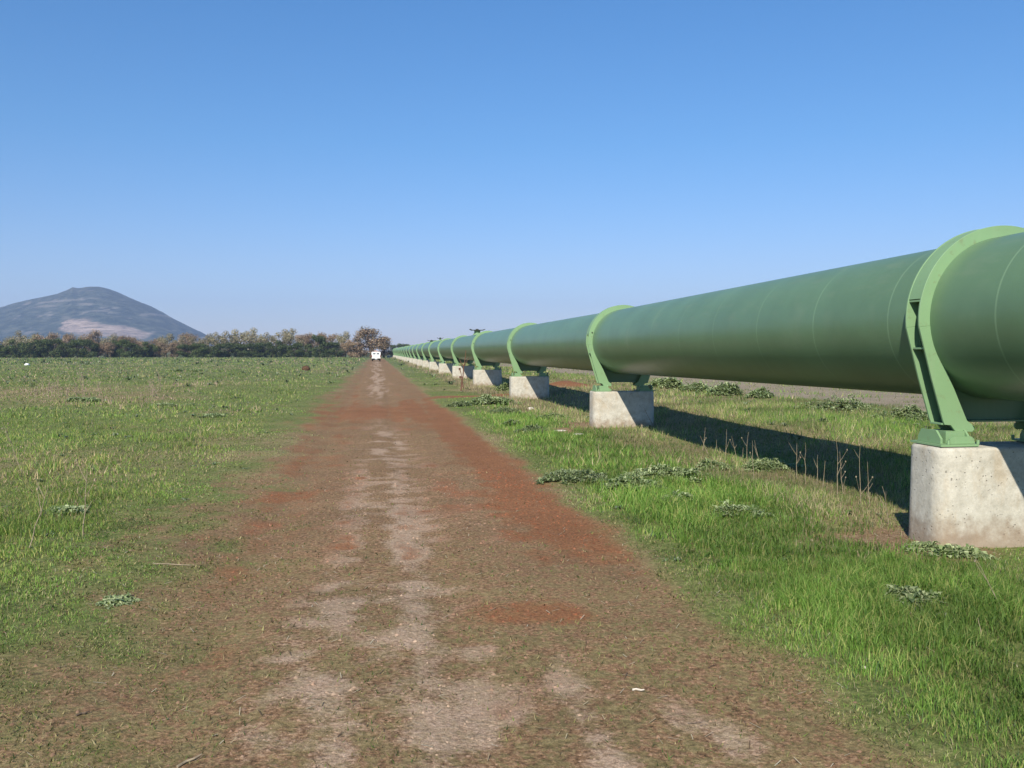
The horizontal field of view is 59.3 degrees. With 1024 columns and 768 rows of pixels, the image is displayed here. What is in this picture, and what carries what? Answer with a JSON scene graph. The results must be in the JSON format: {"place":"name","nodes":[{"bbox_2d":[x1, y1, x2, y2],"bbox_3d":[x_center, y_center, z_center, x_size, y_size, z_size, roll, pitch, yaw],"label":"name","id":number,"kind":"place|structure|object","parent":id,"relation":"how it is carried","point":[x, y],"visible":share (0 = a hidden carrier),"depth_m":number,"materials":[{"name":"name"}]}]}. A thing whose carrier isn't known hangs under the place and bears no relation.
{"place":"outdoors","nodes":[
{"label":"outdoors","id":0,"kind":"place"},
{"bbox_2d":[0,287,226,352],"bbox_3d":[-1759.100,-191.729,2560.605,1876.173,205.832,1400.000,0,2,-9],"label":"hill","id":1,"kind":"structure","parent":0,"point":[77,312],"depth_m":2384.15,"materials":[{"name":"grey stone"}]},
{"bbox_2d":[0,358,921,767],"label":"dirt road","id":2,"kind":"structure","parent":0,"point":[384,408],"depth_m":5.21,"materials":[{"name":"soil"}]},
{"bbox_2d":[176,753,201,767],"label":"stick","id":3,"kind":"object","parent":2,"relation":"on","point":[183,763],"visible":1,"depth_m":3.79,"materials":[{"name":"beige wood"}]},
{"bbox_2d":[371,352,380,360],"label":"white van","id":4,"kind":"object","parent":2,"relation":"on","point":[376,355],"visible":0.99,"depth_m":166.06,"materials":[{"name":"paint"}]},
{"bbox_2d":[0,466,988,767],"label":"gravel crumbs","id":5,"kind":"object","parent":2,"relation":"on","point":[412,614],"visible":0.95,"depth_m":6.16,"materials":[{"name":"gravel"}]},
{"bbox_2d":[1,453,1020,767],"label":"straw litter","id":6,"kind":"object","parent":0,"point":[443,617],"visible":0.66,"depth_m":5.54,"materials":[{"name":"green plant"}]},
{"bbox_2d":[0,353,1023,767],"bbox_3d":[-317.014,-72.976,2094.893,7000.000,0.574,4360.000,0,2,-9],"label":"field","id":7,"kind":"structure","parent":0,"point":[300,421],"depth_m":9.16,"materials":[{"name":"green plant"}]},
{"bbox_2d":[0,345,13,357],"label":"evergreen bush","id":8,"kind":"object","parent":7,"relation":"on","point":[6,353],"visible":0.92,"depth_m":262.43,"materials":[{"name":"green plant"}]},
{"bbox_2d":[5,339,25,357],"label":"evergreen bush","id":9,"kind":"object","parent":7,"relation":"on","point":[16,353],"visible":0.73,"depth_m":261.01,"materials":[{"name":"green plant"}]},
{"bbox_2d":[14,330,31,342],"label":"pale tree","id":10,"kind":"object","parent":7,"relation":"on","point":[21,338],"visible":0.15,"depth_m":284.80,"materials":[{"name":"beige plant"}]},
{"bbox_2d":[17,339,42,357],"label":"evergreen bush","id":11,"kind":"object","parent":7,"relation":"on","point":[29,350],"visible":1,"depth_m":259.43,"materials":[{"name":"green plant"}]},
{"bbox_2d":[29,477,48,547],"bbox_3d":[-4.018,1.110,7.617,0.160,0.634,0.116,1,2,30],"label":"dry stalk","id":12,"kind":"object","parent":7,"relation":"on","point":[37,489],"visible":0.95,"depth_m":7.62,"materials":[{"name":"brown plant"}]},
{"bbox_2d":[32,339,51,357],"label":"evergreen bush","id":13,"kind":"object","parent":7,"relation":"on","point":[37,345],"visible":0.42,"depth_m":264.47,"materials":[{"name":"green plant"}]},
{"bbox_2d":[38,338,64,357],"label":"evergreen bush","id":14,"kind":"object","parent":7,"relation":"on","point":[54,352],"visible":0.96,"depth_m":262.11,"materials":[{"name":"green plant"}]},
{"bbox_2d":[36,504,90,515],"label":"thistle","id":15,"kind":"object","parent":7,"relation":"on","point":[72,509],"visible":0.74,"depth_m":9.25,"materials":[{"name":"green plant"}]},
{"bbox_2d":[53,339,78,357],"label":"evergreen bush","id":16,"kind":"object","parent":7,"relation":"on","point":[61,346],"visible":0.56,"depth_m":268.94,"materials":[{"name":"green plant"}]},
{"bbox_2d":[61,333,75,356],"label":"brown tree","id":17,"kind":"object","parent":7,"relation":"on","point":[67,337],"visible":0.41,"depth_m":281.20,"materials":[{"name":"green plant"}]},
{"bbox_2d":[65,339,87,357],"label":"evergreen bush","id":18,"kind":"object","parent":7,"relation":"on","point":[71,347],"visible":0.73,"depth_m":264.54,"materials":[{"name":"green plant"}]},
{"bbox_2d":[65,397,101,401],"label":"thistle","id":19,"kind":"object","parent":7,"relation":"on","point":[77,399],"visible":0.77,"depth_m":31.30,"materials":[{"name":"green plant"}]},
{"bbox_2d":[76,459,95,537],"bbox_3d":[-3.832,1.046,8.095,0.219,0.737,0.046,0,2,13],"label":"dry stalk","id":20,"kind":"object","parent":7,"relation":"on","point":[85,499],"visible":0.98,"depth_m":8.09,"materials":[{"name":"brown plant"}]},
{"bbox_2d":[79,339,99,357],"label":"evergreen bush","id":21,"kind":"object","parent":7,"relation":"on","point":[88,352],"visible":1,"depth_m":262.31,"materials":[{"name":"green plant"}]},
{"bbox_2d":[87,329,104,355],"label":"brown tree","id":22,"kind":"object","parent":7,"relation":"on","point":[97,335],"visible":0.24,"depth_m":291.43,"materials":[{"name":"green plant"}]},
{"bbox_2d":[99,333,117,354],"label":"pale tree","id":23,"kind":"object","parent":7,"relation":"on","point":[112,336],"visible":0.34,"depth_m":282.71,"materials":[{"name":"beige plant"}]},
{"bbox_2d":[100,341,117,357],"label":"brown tree","id":24,"kind":"object","parent":7,"relation":"on","point":[107,349],"visible":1,"depth_m":268.09,"materials":[{"name":"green plant"}]},
{"bbox_2d":[108,340,123,357],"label":"evergreen bush","id":25,"kind":"object","parent":7,"relation":"on","point":[115,354],"visible":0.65,"depth_m":271.19,"materials":[{"name":"green plant"}]},
{"bbox_2d":[94,592,143,608],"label":"thistle","id":26,"kind":"object","parent":7,"relation":"on","point":[112,600],"visible":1,"depth_m":6.05,"materials":[{"name":"green plant"}]},
{"bbox_2d":[116,339,135,357],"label":"evergreen bush","id":27,"kind":"object","parent":7,"relation":"on","point":[125,352],"visible":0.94,"depth_m":262.07,"materials":[{"name":"green plant"}]},
{"bbox_2d":[117,335,137,356],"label":"brown tree","id":28,"kind":"object","parent":7,"relation":"on","point":[122,338],"visible":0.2,"depth_m":281.99,"materials":[{"name":"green plant"}]},
{"bbox_2d":[129,342,148,357],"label":"evergreen bush","id":29,"kind":"object","parent":7,"relation":"on","point":[137,352],"visible":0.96,"depth_m":263.75,"materials":[{"name":"green plant"}]},
{"bbox_2d":[140,341,159,357],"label":"evergreen bush","id":30,"kind":"object","parent":7,"relation":"on","point":[151,348],"visible":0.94,"depth_m":267.56,"materials":[{"name":"green plant"}]},
{"bbox_2d":[152,341,168,356],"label":"brown tree","id":31,"kind":"object","parent":7,"relation":"on","point":[162,346],"visible":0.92,"depth_m":270.08,"materials":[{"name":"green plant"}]},
{"bbox_2d":[151,402,177,406],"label":"thistle","id":32,"kind":"object","parent":7,"relation":"on","point":[167,404],"visible":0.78,"depth_m":28.44,"materials":[{"name":"green plant"}]},
{"bbox_2d":[157,333,174,356],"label":"pale tree","id":33,"kind":"object","parent":7,"relation":"on","point":[165,340],"visible":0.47,"depth_m":289.62,"materials":[{"name":"beige plant"}]},
{"bbox_2d":[164,341,180,356],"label":"brown tree","id":34,"kind":"object","parent":7,"relation":"on","point":[172,347],"visible":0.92,"depth_m":271.09,"materials":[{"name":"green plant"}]},
{"bbox_2d":[166,336,185,356],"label":"pale tree","id":35,"kind":"object","parent":7,"relation":"on","point":[181,339],"visible":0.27,"depth_m":282.67,"materials":[{"name":"beige plant"}]},
{"bbox_2d":[174,344,195,357],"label":"evergreen bush","id":36,"kind":"object","parent":7,"relation":"on","point":[185,348],"visible":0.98,"depth_m":266.52,"materials":[{"name":"green plant"}]},
{"bbox_2d":[170,368,202,370],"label":"thistle","id":37,"kind":"object","parent":7,"relation":"on","point":[195,369],"visible":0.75,"depth_m":78.94,"materials":[{"name":"green plant"}]},
{"bbox_2d":[177,332,199,352],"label":"brown tree","id":38,"kind":"object","parent":7,"relation":"on","point":[186,335],"visible":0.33,"depth_m":297.32,"materials":[{"name":"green plant"}]},
{"bbox_2d":[191,343,204,357],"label":"evergreen bush","id":39,"kind":"object","parent":7,"relation":"on","point":[196,354],"visible":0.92,"depth_m":265.58,"materials":[{"name":"green plant"}]},
{"bbox_2d":[194,344,218,357],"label":"evergreen bush","id":40,"kind":"object","parent":7,"relation":"on","point":[206,350],"visible":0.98,"depth_m":264.56,"materials":[{"name":"green plant"}]},
{"bbox_2d":[202,413,225,417],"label":"thistle","id":41,"kind":"object","parent":7,"relation":"on","point":[211,415],"visible":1,"depth_m":23.21,"materials":[{"name":"green plant"}]},
{"bbox_2d":[207,332,224,355],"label":"pale tree","id":42,"kind":"object","parent":7,"relation":"on","point":[212,338],"visible":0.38,"depth_m":281.39,"materials":[{"name":"beige plant"}]},
{"bbox_2d":[210,343,226,357],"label":"evergreen bush","id":43,"kind":"object","parent":7,"relation":"on","point":[220,353],"visible":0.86,"depth_m":268.15,"materials":[{"name":"green plant"}]},
{"bbox_2d":[217,331,240,355],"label":"pale tree","id":44,"kind":"object","parent":7,"relation":"on","point":[223,338],"visible":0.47,"depth_m":281.94,"materials":[{"name":"beige plant"}]},
{"bbox_2d":[221,342,237,357],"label":"evergreen bush","id":45,"kind":"object","parent":7,"relation":"on","point":[230,352],"visible":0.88,"depth_m":274.58,"materials":[{"name":"green plant"}]},
{"bbox_2d":[228,329,252,349],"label":"pale tree","id":46,"kind":"object","parent":7,"relation":"on","point":[242,335],"visible":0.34,"depth_m":288.88,"materials":[{"name":"beige plant"}]},
{"bbox_2d":[231,343,251,357],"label":"evergreen bush","id":47,"kind":"object","parent":7,"relation":"on","point":[240,349],"visible":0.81,"depth_m":274.77,"materials":[{"name":"green plant"}]},
{"bbox_2d":[239,328,260,356],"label":"pale tree","id":48,"kind":"object","parent":7,"relation":"on","point":[253,335],"visible":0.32,"depth_m":295.66,"materials":[{"name":"beige plant"}]},
{"bbox_2d":[241,343,264,357],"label":"evergreen bush","id":49,"kind":"object","parent":7,"relation":"on","point":[248,346],"visible":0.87,"depth_m":271.07,"materials":[{"name":"green plant"}]},
{"bbox_2d":[249,342,271,357],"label":"evergreen bush","id":50,"kind":"object","parent":7,"relation":"on","point":[259,345],"visible":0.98,"depth_m":271.35,"materials":[{"name":"green plant"}]},
{"bbox_2d":[260,332,276,345],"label":"pale tree","id":51,"kind":"object","parent":7,"relation":"on","point":[266,340],"visible":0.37,"depth_m":292.66,"materials":[{"name":"beige plant"}]},
{"bbox_2d":[263,340,280,357],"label":"evergreen bush","id":52,"kind":"object","parent":7,"relation":"on","point":[268,348],"visible":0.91,"depth_m":273.25,"materials":[{"name":"green plant"}]},
{"bbox_2d":[269,329,288,351],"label":"pale tree","id":53,"kind":"object","parent":7,"relation":"on","point":[277,334],"visible":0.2,"depth_m":299.51,"materials":[{"name":"beige plant"}]},
{"bbox_2d":[273,341,294,357],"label":"evergreen bush","id":54,"kind":"object","parent":7,"relation":"on","point":[281,350],"visible":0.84,"depth_m":272.35,"materials":[{"name":"green plant"}]},
{"bbox_2d":[280,328,304,356],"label":"pale tree","id":55,"kind":"object","parent":7,"relation":"on","point":[289,338],"visible":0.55,"depth_m":291.87,"materials":[{"name":"beige plant"}]},
{"bbox_2d":[286,342,304,357],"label":"evergreen bush","id":56,"kind":"object","parent":7,"relation":"on","point":[296,352],"visible":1,"depth_m":269.27,"materials":[{"name":"green plant"}]},
{"bbox_2d":[297,344,314,356],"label":"evergreen bush","id":57,"kind":"object","parent":7,"relation":"on","point":[309,347],"visible":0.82,"depth_m":279.84,"materials":[{"name":"green plant"}]},
{"bbox_2d":[300,333,314,352],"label":"brown tree","id":58,"kind":"object","parent":7,"relation":"on","point":[308,338],"visible":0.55,"depth_m":296.78,"materials":[{"name":"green plant"}]},
{"bbox_2d":[311,334,328,357],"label":"evergreen bush","id":59,"kind":"object","parent":7,"relation":"on","point":[319,340],"visible":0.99,"depth_m":270.89,"materials":[{"name":"green plant"}]},
{"bbox_2d":[315,333,338,356],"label":"brown tree","id":60,"kind":"object","parent":7,"relation":"on","point":[330,338],"visible":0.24,"depth_m":297.67,"materials":[{"name":"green plant"}]},
{"bbox_2d":[319,341,344,357],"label":"evergreen bush","id":61,"kind":"object","parent":7,"relation":"on","point":[333,348],"visible":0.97,"depth_m":271.77,"materials":[{"name":"green plant"}]},
{"bbox_2d":[336,331,350,356],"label":"pale tree","id":62,"kind":"object","parent":7,"relation":"on","point":[340,338],"visible":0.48,"depth_m":287.83,"materials":[{"name":"beige plant"}]},
{"bbox_2d":[341,339,368,357],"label":"brown tree","id":63,"kind":"object","parent":7,"relation":"on","point":[357,352],"visible":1,"depth_m":257.20,"materials":[{"name":"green plant"}]},
{"bbox_2d":[352,327,389,357],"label":"brown tree","id":64,"kind":"object","parent":7,"relation":"on","point":[369,338],"visible":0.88,"depth_m":258.06,"materials":[{"name":"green plant"}]},
{"bbox_2d":[377,336,392,357],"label":"brown tree","id":65,"kind":"object","parent":7,"relation":"on","point":[385,352],"visible":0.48,"depth_m":263.08,"materials":[{"name":"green plant"}]},
{"bbox_2d":[429,362,444,370],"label":"concrete pier","id":66,"kind":"structure","parent":7,"relation":"on","point":[434,366],"depth_m":81.12,"materials":[{"name":"grey concrete"}]},
{"bbox_2d":[439,363,455,373],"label":"concrete pier","id":67,"kind":"structure","parent":7,"relation":"on","point":[445,367],"depth_m":68.91,"materials":[{"name":"grey concrete"}]},
{"bbox_2d":[437,338,453,362],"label":"pipe support","id":68,"kind":"object","parent":67,"relation":"on","point":[442,359],"visible":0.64,"depth_m":69.04,"materials":[{"name":"green paint"}]},
{"bbox_2d":[445,400,472,406],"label":"thistle","id":69,"kind":"object","parent":7,"relation":"on","point":[460,403],"visible":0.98,"depth_m":27.90,"materials":[{"name":"green plant"}]},
{"bbox_2d":[452,366,474,378],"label":"concrete pier","id":70,"kind":"structure","parent":7,"relation":"on","point":[468,371],"depth_m":56.71,"materials":[{"name":"grey concrete"}]},
{"bbox_2d":[451,335,473,365],"bbox_3d":[-3.055,-2.113,56.940,1.640,1.933,0.450,0,2,-9],"label":"pipe support","id":71,"kind":"object","parent":70,"relation":"on","point":[457,360],"visible":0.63,"depth_m":56.82,"materials":[{"name":"green paint"}]},
{"bbox_2d":[0,357,952,618],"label":"field weeds","id":72,"kind":"object","parent":7,"relation":"on","point":[344,359],"visible":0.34,"depth_m":48.73,"materials":[{"name":"green plant"}]},
{"bbox_2d":[473,370,501,385],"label":"concrete pier","id":73,"kind":"structure","parent":7,"relation":"on","point":[488,377],"depth_m":44.48,"materials":[{"name":"grey concrete"}]},
{"bbox_2d":[471,331,501,369],"bbox_3d":[-1.205,-1.678,44.717,1.640,1.933,0.450,0,2,-9],"label":"pipe support","id":74,"kind":"object","parent":73,"relation":"on","point":[479,363],"visible":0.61,"depth_m":44.61,"materials":[{"name":"green paint"}]},
{"bbox_2d":[465,393,520,404],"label":"thistle","id":75,"kind":"object","parent":7,"relation":"on","point":[484,399],"visible":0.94,"depth_m":28.74,"materials":[{"name":"green plant"}]},
{"bbox_2d":[494,382,508,390],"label":"thistle","id":76,"kind":"object","parent":7,"relation":"on","point":[503,387],"visible":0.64,"depth_m":38.65,"materials":[{"name":"green plant"}]},
{"bbox_2d":[488,407,520,413],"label":"thistle","id":77,"kind":"object","parent":7,"relation":"on","point":[505,409],"visible":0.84,"depth_m":24.72,"materials":[{"name":"green plant"}]},
{"bbox_2d":[509,376,548,398],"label":"concrete pier","id":78,"kind":"structure","parent":7,"relation":"on","point":[525,387],"depth_m":32.26,"materials":[{"name":"grey concrete"}]},
{"bbox_2d":[507,323,548,376],"bbox_3d":[0.645,-1.244,32.493,1.640,1.933,0.450,0,2,-9],"label":"pipe support","id":79,"kind":"object","parent":78,"relation":"on","point":[518,368],"visible":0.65,"depth_m":32.38,"materials":[{"name":"green paint"}]},
{"bbox_2d":[514,424,548,432],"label":"thistle","id":80,"kind":"object","parent":7,"relation":"on","point":[531,427],"visible":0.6,"depth_m":18.79,"materials":[{"name":"green plant"}]},
{"bbox_2d":[534,413,567,419],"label":"thistle","id":81,"kind":"object","parent":7,"relation":"on","point":[553,416],"visible":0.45,"depth_m":22.51,"materials":[{"name":"green plant"}]},
{"bbox_2d":[534,468,607,484],"bbox_3d":[0.799,1.196,11.866,1.024,0.191,0.953,0,2,3],"label":"thistle","id":82,"kind":"object","parent":7,"relation":"on","point":[564,475],"visible":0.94,"depth_m":11.73,"materials":[{"name":"green plant"}]},
{"bbox_2d":[589,391,653,427],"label":"concrete pier","id":83,"kind":"structure","parent":7,"relation":"on","point":[617,408],"depth_m":20.03,"materials":[{"name":"grey concrete"}]},
{"bbox_2d":[586,305,654,391],"bbox_3d":[2.495,-0.809,20.270,1.640,1.933,0.450,0,2,-9],"label":"pipe support","id":84,"kind":"object","parent":83,"relation":"on","point":[605,378],"visible":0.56,"depth_m":20.17,"materials":[{"name":"green paint"}]},
{"bbox_2d":[602,473,670,489],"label":"thistle","id":85,"kind":"object","parent":7,"relation":"on","point":[625,480],"visible":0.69,"depth_m":11.02,"materials":[{"name":"green plant"}]},
{"bbox_2d":[645,377,687,388],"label":"thistle","id":86,"kind":"object","parent":7,"relation":"on","point":[670,382],"visible":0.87,"depth_m":33.78,"materials":[{"name":"green plant"}]},
{"bbox_2d":[620,463,718,482],"bbox_3d":[2.154,1.160,11.920,1.504,0.242,0.909,0,2,-9],"label":"thistle","id":87,"kind":"object","parent":7,"relation":"on","point":[664,470],"visible":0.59,"depth_m":11.80,"materials":[{"name":"green plant"}]},
{"bbox_2d":[648,490,700,505],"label":"thistle","id":88,"kind":"object","parent":7,"relation":"on","point":[681,494],"visible":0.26,"depth_m":9.98,"materials":[{"name":"green plant"}]},
{"bbox_2d":[673,382,713,391],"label":"thistle","id":89,"kind":"object","parent":7,"relation":"on","point":[700,386],"visible":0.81,"depth_m":31.30,"materials":[{"name":"green plant"}]},
{"bbox_2d":[692,457,733,470],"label":"thistle","id":90,"kind":"object","parent":7,"relation":"on","point":[706,463],"visible":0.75,"depth_m":12.82,"materials":[{"name":"green plant"}]},
{"bbox_2d":[707,381,746,395],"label":"thistle","id":91,"kind":"object","parent":7,"relation":"on","point":[726,388],"visible":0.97,"depth_m":29.02,"materials":[{"name":"green plant"}]},
{"bbox_2d":[709,499,774,516],"bbox_3d":[2.344,1.283,9.258,0.651,0.166,0.555,0,2,-9],"label":"thistle","id":92,"kind":"object","parent":7,"relation":"on","point":[727,507],"visible":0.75,"depth_m":9.17,"materials":[{"name":"green plant"}]},
{"bbox_2d":[745,386,774,397],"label":"thistle","id":93,"kind":"object","parent":7,"relation":"on","point":[761,392],"visible":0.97,"depth_m":27.19,"materials":[{"name":"green plant"}]},
{"bbox_2d":[740,457,806,472],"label":"thistle","id":94,"kind":"object","parent":7,"relation":"on","point":[775,464],"visible":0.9,"depth_m":12.74,"materials":[{"name":"green plant"}]},
{"bbox_2d":[793,393,886,412],"bbox_3d":[7.580,0.429,20.889,1.991,0.443,1.512,0,2,3],"label":"thistle","id":95,"kind":"object","parent":7,"relation":"on","point":[848,406],"visible":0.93,"depth_m":20.98,"materials":[{"name":"green plant"}]},
{"bbox_2d":[869,404,928,422],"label":"thistle","id":96,"kind":"object","parent":7,"relation":"on","point":[916,413],"visible":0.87,"depth_m":18.49,"materials":[{"name":"green plant"}]},
{"bbox_2d":[873,584,945,610],"bbox_3d":[2.659,1.417,6.021,0.490,0.118,0.550,2,3,41],"label":"thistle","id":97,"kind":"object","parent":7,"relation":"on","point":[906,590],"visible":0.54,"depth_m":6.01,"materials":[{"name":"green plant"}]},
{"bbox_2d":[904,541,937,552],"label":"thistle","id":98,"kind":"object","parent":7,"relation":"on","point":[927,545],"visible":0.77,"depth_m":7.58,"materials":[{"name":"green plant"}]},
{"bbox_2d":[917,543,1004,560],"bbox_3d":[3.642,1.367,7.389,0.700,0.112,0.536,0,2,-9],"label":"thistle","id":99,"kind":"object","parent":7,"relation":"on","point":[957,550],"visible":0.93,"depth_m":7.31,"materials":[{"name":"green plant"}]},
{"bbox_2d":[908,441,1023,547],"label":"concrete pier","id":100,"kind":"structure","parent":7,"relation":"on","point":[969,496],"depth_m":7.78,"materials":[{"name":"grey concrete"}]},
{"bbox_2d":[905,225,1023,446],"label":"pipe support","id":101,"kind":"object","parent":100,"relation":"on","point":[952,412],"visible":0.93,"depth_m":7.93,"materials":[{"name":"green paint"}]},
{"bbox_2d":[392,232,1023,400],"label":"pipeline","id":102,"kind":"object","parent":101,"relation":"on","point":[844,327],"visible":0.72,"depth_m":10.04,"materials":[{"name":"green paint"}]},
{"bbox_2d":[0,0,1023,350],"label":"sky","id":103,"kind":"structure","parent":0,"point":[414,172],"materials":[{"name":"blue"}]},
{"bbox_2d":[473,361,1014,424],"bbox_3d":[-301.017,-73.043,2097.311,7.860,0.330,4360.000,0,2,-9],"label":"gravel path","id":104,"kind":"structure","parent":0,"point":[886,398],"depth_m":31.45,"materials":[{"name":"grey gravel"}]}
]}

